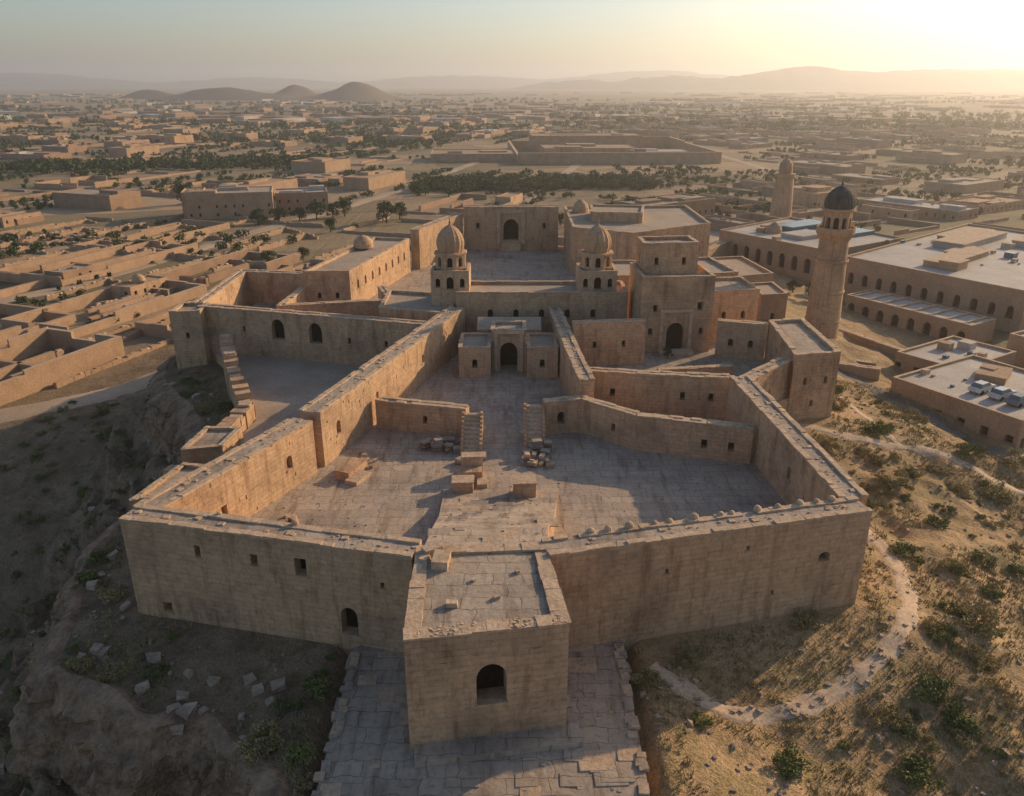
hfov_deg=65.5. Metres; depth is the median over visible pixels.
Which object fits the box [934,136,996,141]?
compound wall
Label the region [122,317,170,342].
ruined wall
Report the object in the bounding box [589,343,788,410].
courtyard pavement
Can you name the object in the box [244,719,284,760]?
desert shrub
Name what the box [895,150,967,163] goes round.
flat roofed hall
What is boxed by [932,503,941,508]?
desert shrub
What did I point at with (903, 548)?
desert shrub
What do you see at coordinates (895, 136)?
flat roofed hall
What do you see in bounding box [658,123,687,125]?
compound wall
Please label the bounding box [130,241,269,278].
ruined wall
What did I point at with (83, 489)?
desert shrub
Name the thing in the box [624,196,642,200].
broadleaf tree
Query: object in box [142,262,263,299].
ruined wall
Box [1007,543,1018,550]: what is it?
desert shrub
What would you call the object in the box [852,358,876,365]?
city wall
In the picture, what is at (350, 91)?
hills
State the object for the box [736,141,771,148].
flat roofed hall
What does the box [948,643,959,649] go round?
desert shrub
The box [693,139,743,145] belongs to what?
flat roofed hall
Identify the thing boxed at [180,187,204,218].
mudbrick house
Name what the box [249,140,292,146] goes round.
flat roofed hall
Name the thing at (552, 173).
compound wall
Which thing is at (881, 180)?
flat roofed hall
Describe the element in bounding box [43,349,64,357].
ruined wall
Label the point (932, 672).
desert shrub
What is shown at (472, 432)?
stone stairs
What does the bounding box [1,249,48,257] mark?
ruined wall
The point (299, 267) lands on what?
compound wall
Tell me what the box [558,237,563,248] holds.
compound wall
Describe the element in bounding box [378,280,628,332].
great hall
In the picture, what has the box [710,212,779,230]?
compound wall
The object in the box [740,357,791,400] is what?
courtyard wall
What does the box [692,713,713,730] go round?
desert shrub
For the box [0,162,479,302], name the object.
road
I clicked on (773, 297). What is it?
mudbrick house
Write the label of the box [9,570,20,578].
desert shrub
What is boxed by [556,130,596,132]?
flat roofed hall
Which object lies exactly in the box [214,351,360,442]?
courtyard pavement
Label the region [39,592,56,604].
desert shrub
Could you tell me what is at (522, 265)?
courtyard pavement
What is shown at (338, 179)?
mudbrick house
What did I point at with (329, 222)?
broadleaf tree
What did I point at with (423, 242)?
great court wall
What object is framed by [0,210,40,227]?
mudbrick house
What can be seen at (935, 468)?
desert shrub
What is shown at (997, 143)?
compound wall
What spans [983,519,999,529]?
desert shrub
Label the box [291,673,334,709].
desert shrub
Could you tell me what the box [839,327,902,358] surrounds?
city wall
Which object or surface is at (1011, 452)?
desert shrub
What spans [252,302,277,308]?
courtyard pavement
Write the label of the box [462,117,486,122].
flat roofed hall
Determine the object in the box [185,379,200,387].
desert shrub
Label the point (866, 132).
flat roofed hall
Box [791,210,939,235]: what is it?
compound wall
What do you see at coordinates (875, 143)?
flat roofed hall
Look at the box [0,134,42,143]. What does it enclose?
flat roofed hall
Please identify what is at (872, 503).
desert shrub
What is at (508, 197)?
mudbrick house
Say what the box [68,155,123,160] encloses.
compound wall
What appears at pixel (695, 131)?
compound wall
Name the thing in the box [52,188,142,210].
flat roofed hall
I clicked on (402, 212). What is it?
broadleaf tree
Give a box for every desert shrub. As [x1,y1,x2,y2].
[0,464,6,469]
[0,625,18,638]
[0,649,12,666]
[3,743,12,758]
[6,463,16,468]
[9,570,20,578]
[9,682,22,701]
[11,512,28,522]
[15,606,35,619]
[17,440,30,446]
[26,513,45,523]
[28,453,43,461]
[30,545,44,553]
[33,442,46,450]
[33,474,47,480]
[35,414,47,420]
[35,631,45,637]
[36,430,46,435]
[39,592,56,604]
[41,413,54,420]
[44,461,56,466]
[57,406,68,412]
[57,542,70,552]
[64,655,95,672]
[65,641,81,652]
[68,414,77,419]
[70,568,99,589]
[76,490,86,497]
[78,487,91,494]
[83,517,94,525]
[85,547,113,565]
[87,410,99,417]
[92,419,103,425]
[93,433,103,440]
[96,577,110,587]
[96,581,130,604]
[96,658,134,682]
[97,405,108,411]
[99,424,112,434]
[100,522,112,530]
[100,631,111,641]
[102,435,109,440]
[104,499,115,504]
[113,428,124,434]
[115,488,126,494]
[122,438,132,445]
[136,460,147,467]
[139,662,169,681]
[165,631,179,642]
[178,377,190,383]
[178,390,192,397]
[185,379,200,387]
[192,385,204,391]
[193,400,215,413]
[216,401,233,413]
[236,731,279,768]
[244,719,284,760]
[256,726,282,748]
[272,695,294,716]
[283,737,315,769]
[290,771,313,791]
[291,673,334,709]
[313,667,331,678]
[324,653,335,660]
[629,665,661,685]
[675,650,702,668]
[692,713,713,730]
[771,742,811,779]
[791,607,823,631]
[797,726,806,732]
[815,435,840,452]
[832,401,841,410]
[833,394,850,407]
[835,385,846,395]
[838,739,853,750]
[856,446,870,453]
[859,451,879,461]
[860,702,870,709]
[861,484,873,491]
[863,423,890,437]
[864,706,901,729]
[866,497,877,508]
[869,482,897,496]
[870,458,882,464]
[873,460,886,466]
[874,398,886,403]
[874,469,914,490]
[876,419,898,431]
[877,499,895,508]
[880,410,889,415]
[882,704,914,728]
[884,403,894,408]
[887,539,925,564]
[889,452,901,459]
[890,718,918,738]
[893,753,945,792]
[901,496,912,502]
[903,413,913,418]
[903,467,917,476]
[906,407,920,414]
[907,707,922,720]
[909,470,925,477]
[910,669,965,712]
[910,731,939,754]
[914,414,928,422]
[919,752,936,771]
[920,616,937,632]
[922,514,950,530]
[924,463,950,475]
[926,629,953,646]
[927,616,946,632]
[928,667,937,674]
[929,692,945,706]
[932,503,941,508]
[937,557,966,573]
[938,599,964,616]
[938,623,963,642]
[940,504,957,513]
[940,705,981,735]
[947,481,968,494]
[948,560,968,575]
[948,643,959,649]
[953,598,1002,640]
[953,729,976,749]
[956,441,988,458]
[958,610,976,621]
[960,494,969,498]
[961,437,972,442]
[965,643,986,661]
[971,550,998,568]
[971,651,998,672]
[975,513,986,519]
[977,486,1013,504]
[978,479,992,487]
[978,584,999,596]
[981,745,993,753]
[982,588,1006,603]
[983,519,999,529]
[985,579,1004,589]
[987,714,997,721]
[988,676,1009,693]
[992,659,1003,668]
[993,519,1014,528]
[994,748,1008,759]
[995,447,1023,469]
[1001,514,1012,520]
[1004,698,1019,709]
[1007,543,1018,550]
[1007,563,1023,576]
[1014,528,1023,534]
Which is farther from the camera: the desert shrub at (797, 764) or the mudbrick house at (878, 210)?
the mudbrick house at (878, 210)
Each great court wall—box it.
[377,285,387,298]
[410,213,462,268]
[463,204,558,249]
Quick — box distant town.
[0,92,1023,122]
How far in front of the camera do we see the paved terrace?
51.61 m
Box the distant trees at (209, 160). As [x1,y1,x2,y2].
[0,96,1023,177]
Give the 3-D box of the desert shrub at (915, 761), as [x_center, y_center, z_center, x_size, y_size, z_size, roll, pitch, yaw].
[27.156,25.099,53.254,2.913,1.728,2.998,-13,25,-29]
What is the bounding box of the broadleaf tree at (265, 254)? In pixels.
[260,250,275,260]
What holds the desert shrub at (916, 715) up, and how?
on the ground at (230, 656)
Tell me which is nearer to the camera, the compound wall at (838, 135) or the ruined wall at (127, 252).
the ruined wall at (127, 252)
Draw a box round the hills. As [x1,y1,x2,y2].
[119,82,404,100]
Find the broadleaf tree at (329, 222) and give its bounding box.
[324,217,336,232]
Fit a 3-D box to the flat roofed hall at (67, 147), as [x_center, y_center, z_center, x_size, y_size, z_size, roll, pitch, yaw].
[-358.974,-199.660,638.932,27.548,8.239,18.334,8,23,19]
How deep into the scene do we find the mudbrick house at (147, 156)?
566.75 m
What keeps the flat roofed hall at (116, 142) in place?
on the ground at (230, 656)
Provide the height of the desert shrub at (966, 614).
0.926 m
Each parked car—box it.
[968,380,996,394]
[987,386,1017,400]
[1005,392,1023,407]
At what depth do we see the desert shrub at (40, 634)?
79.45 m
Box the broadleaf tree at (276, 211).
[270,207,287,220]
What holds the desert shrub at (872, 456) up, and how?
on the ground at (230, 656)
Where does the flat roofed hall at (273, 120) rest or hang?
on the ground at (230, 656)
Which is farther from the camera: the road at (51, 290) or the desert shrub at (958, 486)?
the road at (51, 290)
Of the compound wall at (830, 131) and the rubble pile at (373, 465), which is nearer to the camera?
the rubble pile at (373, 465)
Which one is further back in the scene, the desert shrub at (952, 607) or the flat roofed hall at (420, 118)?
the flat roofed hall at (420, 118)
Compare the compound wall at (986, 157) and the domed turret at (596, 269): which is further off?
the compound wall at (986, 157)
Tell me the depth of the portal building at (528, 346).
109.34 m
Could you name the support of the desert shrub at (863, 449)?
on the ground at (230, 656)
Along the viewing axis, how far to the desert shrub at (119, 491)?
111.46 m
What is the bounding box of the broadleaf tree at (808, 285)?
[805,283,810,295]
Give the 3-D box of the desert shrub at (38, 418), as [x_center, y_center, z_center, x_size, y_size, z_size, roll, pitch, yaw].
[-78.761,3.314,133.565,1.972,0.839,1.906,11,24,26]
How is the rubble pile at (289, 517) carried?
on the courtyard pavement at (399, 510)
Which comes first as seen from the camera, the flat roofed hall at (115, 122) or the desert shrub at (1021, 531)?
the desert shrub at (1021, 531)
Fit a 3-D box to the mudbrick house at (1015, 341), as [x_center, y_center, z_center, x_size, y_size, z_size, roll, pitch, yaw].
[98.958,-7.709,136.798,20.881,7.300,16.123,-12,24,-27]
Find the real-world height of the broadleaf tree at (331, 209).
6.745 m
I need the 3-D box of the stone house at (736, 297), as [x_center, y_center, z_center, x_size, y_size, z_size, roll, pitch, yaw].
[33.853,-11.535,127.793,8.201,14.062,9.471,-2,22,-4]
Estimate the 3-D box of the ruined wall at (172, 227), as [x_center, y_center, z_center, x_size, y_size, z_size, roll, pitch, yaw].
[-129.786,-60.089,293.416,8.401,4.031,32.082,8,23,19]
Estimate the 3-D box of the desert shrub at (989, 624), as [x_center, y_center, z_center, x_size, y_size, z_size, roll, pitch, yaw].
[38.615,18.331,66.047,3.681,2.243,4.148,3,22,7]
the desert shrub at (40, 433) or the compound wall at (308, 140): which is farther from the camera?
the compound wall at (308, 140)
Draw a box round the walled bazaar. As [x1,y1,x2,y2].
[844,223,1023,332]
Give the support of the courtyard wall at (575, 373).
on the courtyard pavement at (399, 510)
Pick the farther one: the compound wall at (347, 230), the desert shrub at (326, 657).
the compound wall at (347, 230)
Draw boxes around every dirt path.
[648,529,919,725]
[799,423,1023,494]
[834,393,902,446]
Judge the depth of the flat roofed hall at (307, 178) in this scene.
437.67 m
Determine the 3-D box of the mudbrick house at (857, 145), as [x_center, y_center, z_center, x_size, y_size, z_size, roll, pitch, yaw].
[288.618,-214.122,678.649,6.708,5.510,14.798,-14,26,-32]
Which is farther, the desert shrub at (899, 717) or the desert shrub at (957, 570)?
the desert shrub at (957, 570)
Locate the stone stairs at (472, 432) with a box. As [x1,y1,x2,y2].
[460,411,482,455]
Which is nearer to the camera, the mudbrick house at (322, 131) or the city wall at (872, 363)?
the city wall at (872, 363)
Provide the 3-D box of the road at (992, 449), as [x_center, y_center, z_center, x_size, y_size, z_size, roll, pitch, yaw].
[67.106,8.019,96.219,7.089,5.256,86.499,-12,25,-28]
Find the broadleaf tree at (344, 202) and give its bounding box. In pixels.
[335,199,352,215]
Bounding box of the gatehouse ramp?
[425,488,558,544]
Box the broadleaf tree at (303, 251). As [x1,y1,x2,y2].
[297,247,309,259]
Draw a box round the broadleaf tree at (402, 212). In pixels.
[392,202,407,219]
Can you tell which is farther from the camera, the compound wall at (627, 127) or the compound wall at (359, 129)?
the compound wall at (627, 127)
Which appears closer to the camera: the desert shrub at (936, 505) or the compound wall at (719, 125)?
the desert shrub at (936, 505)
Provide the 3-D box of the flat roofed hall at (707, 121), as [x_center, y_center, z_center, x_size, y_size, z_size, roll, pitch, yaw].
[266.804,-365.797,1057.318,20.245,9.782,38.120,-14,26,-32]
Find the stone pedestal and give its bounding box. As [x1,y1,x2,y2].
[511,474,536,497]
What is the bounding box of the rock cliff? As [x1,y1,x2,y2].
[4,355,290,795]
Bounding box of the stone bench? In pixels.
[335,457,370,485]
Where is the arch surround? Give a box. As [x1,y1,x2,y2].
[496,210,525,250]
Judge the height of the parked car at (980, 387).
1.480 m
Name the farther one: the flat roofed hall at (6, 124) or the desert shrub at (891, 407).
the flat roofed hall at (6, 124)
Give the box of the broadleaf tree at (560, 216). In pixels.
[558,212,563,225]
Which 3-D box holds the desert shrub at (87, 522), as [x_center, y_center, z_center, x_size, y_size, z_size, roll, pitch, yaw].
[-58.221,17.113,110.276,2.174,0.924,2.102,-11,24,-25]
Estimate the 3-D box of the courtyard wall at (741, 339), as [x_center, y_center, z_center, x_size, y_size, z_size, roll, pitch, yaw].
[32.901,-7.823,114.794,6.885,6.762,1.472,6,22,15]
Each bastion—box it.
[129,426,243,509]
[764,318,841,419]
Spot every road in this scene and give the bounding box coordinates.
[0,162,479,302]
[0,164,581,422]
[583,115,797,242]
[838,368,1023,468]
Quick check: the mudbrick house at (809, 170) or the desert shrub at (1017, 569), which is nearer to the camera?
the desert shrub at (1017, 569)
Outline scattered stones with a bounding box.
[282,382,755,530]
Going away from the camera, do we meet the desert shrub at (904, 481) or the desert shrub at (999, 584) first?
the desert shrub at (999, 584)
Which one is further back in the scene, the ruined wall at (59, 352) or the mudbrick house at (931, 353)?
the ruined wall at (59, 352)
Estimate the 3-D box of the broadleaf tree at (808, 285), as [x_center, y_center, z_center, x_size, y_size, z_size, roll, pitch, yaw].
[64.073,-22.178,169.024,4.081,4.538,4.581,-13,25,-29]
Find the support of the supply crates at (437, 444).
on the courtyard pavement at (399, 510)
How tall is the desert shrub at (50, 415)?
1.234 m
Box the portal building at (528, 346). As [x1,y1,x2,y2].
[458,317,558,376]
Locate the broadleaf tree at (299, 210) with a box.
[289,206,306,220]
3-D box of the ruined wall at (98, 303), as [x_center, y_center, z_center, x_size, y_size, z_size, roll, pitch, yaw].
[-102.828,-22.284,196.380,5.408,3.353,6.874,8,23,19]
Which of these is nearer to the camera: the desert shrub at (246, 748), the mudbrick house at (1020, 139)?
the desert shrub at (246, 748)
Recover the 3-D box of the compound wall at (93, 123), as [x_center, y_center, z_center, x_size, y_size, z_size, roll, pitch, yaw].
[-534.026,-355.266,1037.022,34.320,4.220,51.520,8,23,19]
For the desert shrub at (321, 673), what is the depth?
58.26 m
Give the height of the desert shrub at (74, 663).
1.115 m
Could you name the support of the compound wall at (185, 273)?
on the ground at (230, 656)
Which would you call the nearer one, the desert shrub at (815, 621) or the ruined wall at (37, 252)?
the desert shrub at (815, 621)
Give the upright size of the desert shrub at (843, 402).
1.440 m
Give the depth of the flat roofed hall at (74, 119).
1123.65 m
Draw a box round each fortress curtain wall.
[118,504,421,656]
[133,417,317,516]
[191,269,304,306]
[197,303,426,365]
[298,306,464,466]
[541,495,872,651]
[725,375,868,505]
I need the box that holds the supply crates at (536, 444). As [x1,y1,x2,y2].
[521,438,551,455]
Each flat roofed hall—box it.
[0,122,17,129]
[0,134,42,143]
[0,151,71,160]
[30,137,71,144]
[36,118,70,123]
[41,143,86,152]
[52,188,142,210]
[67,116,84,121]
[103,138,149,146]
[104,120,138,124]
[108,144,159,156]
[112,134,139,139]
[120,123,152,128]
[136,133,193,142]
[149,124,180,128]
[163,127,199,133]
[169,118,196,121]
[212,177,297,195]
[223,131,257,139]
[234,120,269,125]
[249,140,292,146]
[264,119,294,121]
[284,173,342,184]
[288,127,324,133]
[291,157,350,172]
[323,135,362,143]
[343,169,405,190]
[378,127,404,132]
[389,117,407,120]
[389,134,431,140]
[407,126,437,133]
[410,116,429,120]
[418,121,448,127]
[430,149,515,161]
[444,120,469,125]
[455,132,484,138]
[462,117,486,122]
[471,129,504,134]
[499,122,523,126]
[513,129,541,135]
[529,133,642,151]
[540,143,636,152]
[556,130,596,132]
[584,120,614,123]
[613,193,715,215]
[618,128,648,135]
[635,122,657,127]
[648,129,679,137]
[675,119,696,122]
[680,134,716,139]
[688,126,723,129]
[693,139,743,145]
[697,119,727,124]
[706,129,740,133]
[708,132,753,138]
[723,137,768,142]
[732,120,749,123]
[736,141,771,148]
[788,136,835,142]
[792,124,827,129]
[792,160,865,173]
[792,184,857,207]
[799,150,863,160]
[831,173,899,185]
[836,137,890,148]
[850,128,893,135]
[857,196,978,220]
[869,132,917,139]
[882,147,924,150]
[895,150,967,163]
[909,123,949,130]
[921,130,958,136]
[923,176,1004,193]
[938,194,1023,214]
[948,127,991,133]
[1016,184,1023,193]
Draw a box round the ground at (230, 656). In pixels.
[0,86,1023,795]
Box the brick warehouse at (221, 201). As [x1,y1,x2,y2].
[184,184,274,219]
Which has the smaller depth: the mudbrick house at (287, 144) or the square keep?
the square keep
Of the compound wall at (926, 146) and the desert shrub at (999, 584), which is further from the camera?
the compound wall at (926, 146)
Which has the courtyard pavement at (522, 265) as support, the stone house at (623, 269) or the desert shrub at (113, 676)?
the stone house at (623, 269)
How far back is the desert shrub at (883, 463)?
93.45 m
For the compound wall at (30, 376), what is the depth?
154.34 m
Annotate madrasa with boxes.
[719,217,903,281]
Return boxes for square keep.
[627,235,715,356]
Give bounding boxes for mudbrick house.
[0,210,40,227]
[44,263,95,279]
[50,132,66,135]
[110,274,167,299]
[125,143,146,144]
[138,155,160,158]
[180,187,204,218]
[196,125,209,128]
[274,185,327,212]
[281,141,296,146]
[314,130,325,133]
[328,176,344,185]
[478,133,490,137]
[495,192,522,204]
[628,148,691,151]
[699,192,736,204]
[699,195,724,203]
[702,215,755,226]
[712,256,773,282]
[729,142,751,148]
[741,179,774,187]
[752,282,787,319]
[760,130,776,132]
[761,185,773,194]
[791,126,808,129]
[793,165,819,174]
[796,139,813,143]
[801,176,836,183]
[816,134,834,135]
[816,142,837,146]
[828,181,860,188]
[837,126,853,128]
[841,143,860,147]
[861,204,919,219]
[873,135,890,138]
[876,149,898,155]
[894,335,1016,372]
[900,156,931,163]
[915,127,928,130]
[940,200,985,208]
[945,145,969,148]
[948,139,968,141]
[950,129,971,133]
[959,138,980,141]
[961,150,984,152]
[1001,151,1023,156]
[1006,330,1023,366]
[1012,138,1023,141]
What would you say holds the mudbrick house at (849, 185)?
on the ground at (230, 656)
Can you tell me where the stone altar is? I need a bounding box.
[451,452,486,492]
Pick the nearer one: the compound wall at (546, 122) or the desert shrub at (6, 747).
the desert shrub at (6, 747)
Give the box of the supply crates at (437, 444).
[420,436,464,453]
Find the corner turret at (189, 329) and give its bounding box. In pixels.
[168,302,211,369]
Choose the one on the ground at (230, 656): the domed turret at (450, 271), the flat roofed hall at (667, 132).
the flat roofed hall at (667, 132)
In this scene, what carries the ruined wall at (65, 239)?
on the ground at (230, 656)
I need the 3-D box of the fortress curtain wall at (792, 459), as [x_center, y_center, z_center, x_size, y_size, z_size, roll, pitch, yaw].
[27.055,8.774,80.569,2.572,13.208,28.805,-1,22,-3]
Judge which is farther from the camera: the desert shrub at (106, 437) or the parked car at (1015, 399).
the desert shrub at (106, 437)
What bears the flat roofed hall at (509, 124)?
on the ground at (230, 656)
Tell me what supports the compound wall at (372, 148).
on the ground at (230, 656)
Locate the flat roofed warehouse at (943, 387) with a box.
[890,354,1023,448]
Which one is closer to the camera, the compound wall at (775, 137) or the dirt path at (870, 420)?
the dirt path at (870, 420)
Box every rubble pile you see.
[279,513,296,521]
[359,450,379,468]
[418,435,458,451]
[455,456,484,465]
[521,451,554,468]
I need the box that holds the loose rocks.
[0,382,1023,795]
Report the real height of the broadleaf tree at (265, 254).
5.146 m
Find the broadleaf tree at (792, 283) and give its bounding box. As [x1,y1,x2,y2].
[786,280,803,292]
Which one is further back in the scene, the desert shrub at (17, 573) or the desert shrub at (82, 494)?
the desert shrub at (82, 494)
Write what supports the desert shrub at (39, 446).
on the ground at (230, 656)
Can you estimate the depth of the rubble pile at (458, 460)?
83.84 m
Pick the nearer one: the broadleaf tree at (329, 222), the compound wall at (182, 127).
the broadleaf tree at (329, 222)
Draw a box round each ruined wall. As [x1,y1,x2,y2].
[0,218,96,237]
[0,227,96,247]
[0,232,19,238]
[0,241,64,253]
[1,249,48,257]
[2,250,70,266]
[25,226,100,238]
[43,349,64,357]
[44,277,120,300]
[51,239,166,251]
[53,336,172,388]
[54,301,190,353]
[55,235,161,248]
[58,223,148,240]
[69,234,134,241]
[69,246,199,260]
[81,214,179,234]
[88,296,155,321]
[89,300,107,308]
[103,296,128,303]
[117,223,198,239]
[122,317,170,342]
[128,213,183,228]
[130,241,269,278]
[142,247,155,252]
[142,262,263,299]
[153,224,235,239]
[161,234,222,248]
[171,252,309,269]
[192,276,206,282]
[212,263,232,272]
[225,215,247,219]
[225,227,300,247]
[230,219,257,224]
[257,233,318,251]
[261,219,323,227]
[305,237,388,266]
[313,243,352,258]
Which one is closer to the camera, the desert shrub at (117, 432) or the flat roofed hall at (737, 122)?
the desert shrub at (117, 432)
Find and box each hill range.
[0,70,729,86]
[507,66,1023,90]
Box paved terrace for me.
[311,638,649,795]
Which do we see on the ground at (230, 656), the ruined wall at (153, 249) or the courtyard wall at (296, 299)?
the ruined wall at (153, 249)
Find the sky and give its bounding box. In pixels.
[0,0,1023,81]
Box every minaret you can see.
[769,158,795,217]
[805,179,855,338]
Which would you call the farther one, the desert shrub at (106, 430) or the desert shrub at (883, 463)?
the desert shrub at (106, 430)
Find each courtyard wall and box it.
[276,287,382,316]
[375,396,468,436]
[543,394,753,463]
[548,307,595,397]
[572,318,646,365]
[590,367,730,420]
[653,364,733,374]
[714,318,767,360]
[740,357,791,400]
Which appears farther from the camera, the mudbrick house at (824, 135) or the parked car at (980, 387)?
the mudbrick house at (824, 135)
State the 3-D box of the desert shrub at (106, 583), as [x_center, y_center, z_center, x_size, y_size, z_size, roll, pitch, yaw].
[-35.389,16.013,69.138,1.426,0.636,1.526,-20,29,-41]
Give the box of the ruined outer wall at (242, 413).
[162,334,255,474]
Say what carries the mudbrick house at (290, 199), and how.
on the ground at (230, 656)
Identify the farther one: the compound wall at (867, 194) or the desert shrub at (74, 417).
the compound wall at (867, 194)
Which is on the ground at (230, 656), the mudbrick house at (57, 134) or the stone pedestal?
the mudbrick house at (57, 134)
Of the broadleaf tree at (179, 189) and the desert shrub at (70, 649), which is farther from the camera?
the broadleaf tree at (179, 189)
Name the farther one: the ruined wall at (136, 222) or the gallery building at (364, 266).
the ruined wall at (136, 222)
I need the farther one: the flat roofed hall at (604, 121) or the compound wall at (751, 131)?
the flat roofed hall at (604, 121)
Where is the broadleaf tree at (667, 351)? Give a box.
[662,347,673,357]
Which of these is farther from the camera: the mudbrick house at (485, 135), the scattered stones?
the mudbrick house at (485, 135)
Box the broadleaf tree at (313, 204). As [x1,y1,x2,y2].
[307,201,325,219]
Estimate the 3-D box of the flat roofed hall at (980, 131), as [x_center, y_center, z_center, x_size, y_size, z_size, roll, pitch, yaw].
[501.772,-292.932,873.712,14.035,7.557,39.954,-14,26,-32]
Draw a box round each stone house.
[612,260,635,313]
[698,256,738,276]
[710,276,760,343]
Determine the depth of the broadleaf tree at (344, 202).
331.30 m
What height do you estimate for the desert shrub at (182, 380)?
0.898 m
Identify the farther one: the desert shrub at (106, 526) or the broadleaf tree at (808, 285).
the broadleaf tree at (808, 285)
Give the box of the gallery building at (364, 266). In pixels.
[304,235,410,301]
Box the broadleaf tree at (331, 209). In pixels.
[326,203,340,217]
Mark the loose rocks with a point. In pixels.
(100, 652)
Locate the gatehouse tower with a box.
[402,541,582,767]
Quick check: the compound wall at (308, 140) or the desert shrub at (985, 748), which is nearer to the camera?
the desert shrub at (985, 748)
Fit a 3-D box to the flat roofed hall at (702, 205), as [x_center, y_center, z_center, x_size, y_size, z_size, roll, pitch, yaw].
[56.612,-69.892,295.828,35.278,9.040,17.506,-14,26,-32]
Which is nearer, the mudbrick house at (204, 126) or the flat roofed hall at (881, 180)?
the flat roofed hall at (881, 180)
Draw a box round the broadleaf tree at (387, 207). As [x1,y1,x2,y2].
[376,200,400,222]
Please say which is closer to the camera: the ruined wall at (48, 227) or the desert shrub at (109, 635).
the desert shrub at (109, 635)
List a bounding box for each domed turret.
[430,217,470,306]
[576,217,616,291]
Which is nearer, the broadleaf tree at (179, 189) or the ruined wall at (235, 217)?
the ruined wall at (235, 217)
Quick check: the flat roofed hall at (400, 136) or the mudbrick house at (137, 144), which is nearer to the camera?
the mudbrick house at (137, 144)
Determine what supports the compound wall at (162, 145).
on the ground at (230, 656)
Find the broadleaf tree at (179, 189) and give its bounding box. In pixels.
[170,180,190,201]
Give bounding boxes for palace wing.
[563,199,710,273]
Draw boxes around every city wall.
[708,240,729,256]
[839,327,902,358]
[839,361,880,380]
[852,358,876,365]
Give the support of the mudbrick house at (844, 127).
on the ground at (230, 656)
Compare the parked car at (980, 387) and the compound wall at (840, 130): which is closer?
the parked car at (980, 387)
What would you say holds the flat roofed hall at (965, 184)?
on the ground at (230, 656)
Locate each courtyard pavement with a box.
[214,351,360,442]
[251,353,785,544]
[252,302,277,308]
[370,249,575,298]
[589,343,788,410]
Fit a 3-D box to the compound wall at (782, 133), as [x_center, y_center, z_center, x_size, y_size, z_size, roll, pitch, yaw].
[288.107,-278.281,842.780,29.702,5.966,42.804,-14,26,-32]
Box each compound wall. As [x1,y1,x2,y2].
[0,130,62,133]
[0,147,41,151]
[0,189,53,200]
[0,212,44,224]
[0,239,198,286]
[0,272,47,297]
[0,279,206,337]
[0,302,76,346]
[0,326,124,405]
[1,216,148,246]
[18,124,60,126]
[34,175,133,189]
[38,124,93,127]
[54,141,103,146]
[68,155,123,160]
[72,219,229,251]
[82,123,103,125]
[106,128,151,131]
[107,168,200,180]
[134,310,171,338]
[135,122,167,124]
[137,180,245,196]
[148,142,185,148]
[151,248,301,296]
[162,126,210,129]
[186,140,232,144]
[198,141,249,146]
[275,149,347,155]
[278,258,325,271]
[292,120,320,123]
[293,138,321,143]
[336,125,380,128]
[339,129,377,131]
[342,211,463,236]
[351,157,400,165]
[360,146,419,151]
[419,193,524,212]
[440,128,459,131]
[444,138,474,142]
[508,136,721,163]
[510,126,544,129]
[520,172,582,179]
[533,120,569,123]
[551,128,598,130]
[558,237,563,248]
[574,127,613,130]
[607,125,648,128]
[656,125,687,129]
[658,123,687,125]
[677,129,705,132]
[698,194,807,215]
[704,124,741,126]
[707,182,771,195]
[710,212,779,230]
[738,149,799,156]
[741,129,759,132]
[756,157,842,162]
[759,131,810,135]
[767,136,795,138]
[791,131,832,135]
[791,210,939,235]
[794,180,882,191]
[800,134,848,137]
[801,143,869,151]
[804,130,849,133]
[825,127,868,131]
[842,134,868,137]
[844,161,915,172]
[857,192,889,196]
[893,131,920,134]
[911,144,985,150]
[913,138,980,143]
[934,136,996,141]
[958,151,1021,158]
[959,191,1023,197]
[960,142,1015,146]
[962,136,1011,140]
[968,155,1000,161]
[973,214,1023,230]
[982,140,1023,144]
[986,128,1023,130]
[1008,170,1023,176]
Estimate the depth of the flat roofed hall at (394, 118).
1115.22 m
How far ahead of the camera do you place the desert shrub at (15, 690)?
66.66 m
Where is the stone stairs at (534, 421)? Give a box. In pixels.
[524,403,544,448]
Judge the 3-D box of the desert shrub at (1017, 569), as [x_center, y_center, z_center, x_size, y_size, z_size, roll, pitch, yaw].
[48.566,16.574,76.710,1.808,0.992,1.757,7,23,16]
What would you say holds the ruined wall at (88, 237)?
on the ground at (230, 656)
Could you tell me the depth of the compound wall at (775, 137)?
791.33 m
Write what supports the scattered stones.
on the courtyard pavement at (399, 510)
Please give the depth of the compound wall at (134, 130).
885.19 m
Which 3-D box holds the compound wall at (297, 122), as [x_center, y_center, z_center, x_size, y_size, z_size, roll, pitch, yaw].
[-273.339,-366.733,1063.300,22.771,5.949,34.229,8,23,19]
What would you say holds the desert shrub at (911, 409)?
on the ground at (230, 656)
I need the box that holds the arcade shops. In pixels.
[844,289,995,341]
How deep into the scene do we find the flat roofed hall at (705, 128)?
915.91 m
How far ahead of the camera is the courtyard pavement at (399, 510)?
80.96 m
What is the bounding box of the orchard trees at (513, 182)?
[0,169,1023,323]
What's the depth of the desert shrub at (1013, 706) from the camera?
58.45 m
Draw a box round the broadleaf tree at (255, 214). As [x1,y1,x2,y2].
[249,208,267,224]

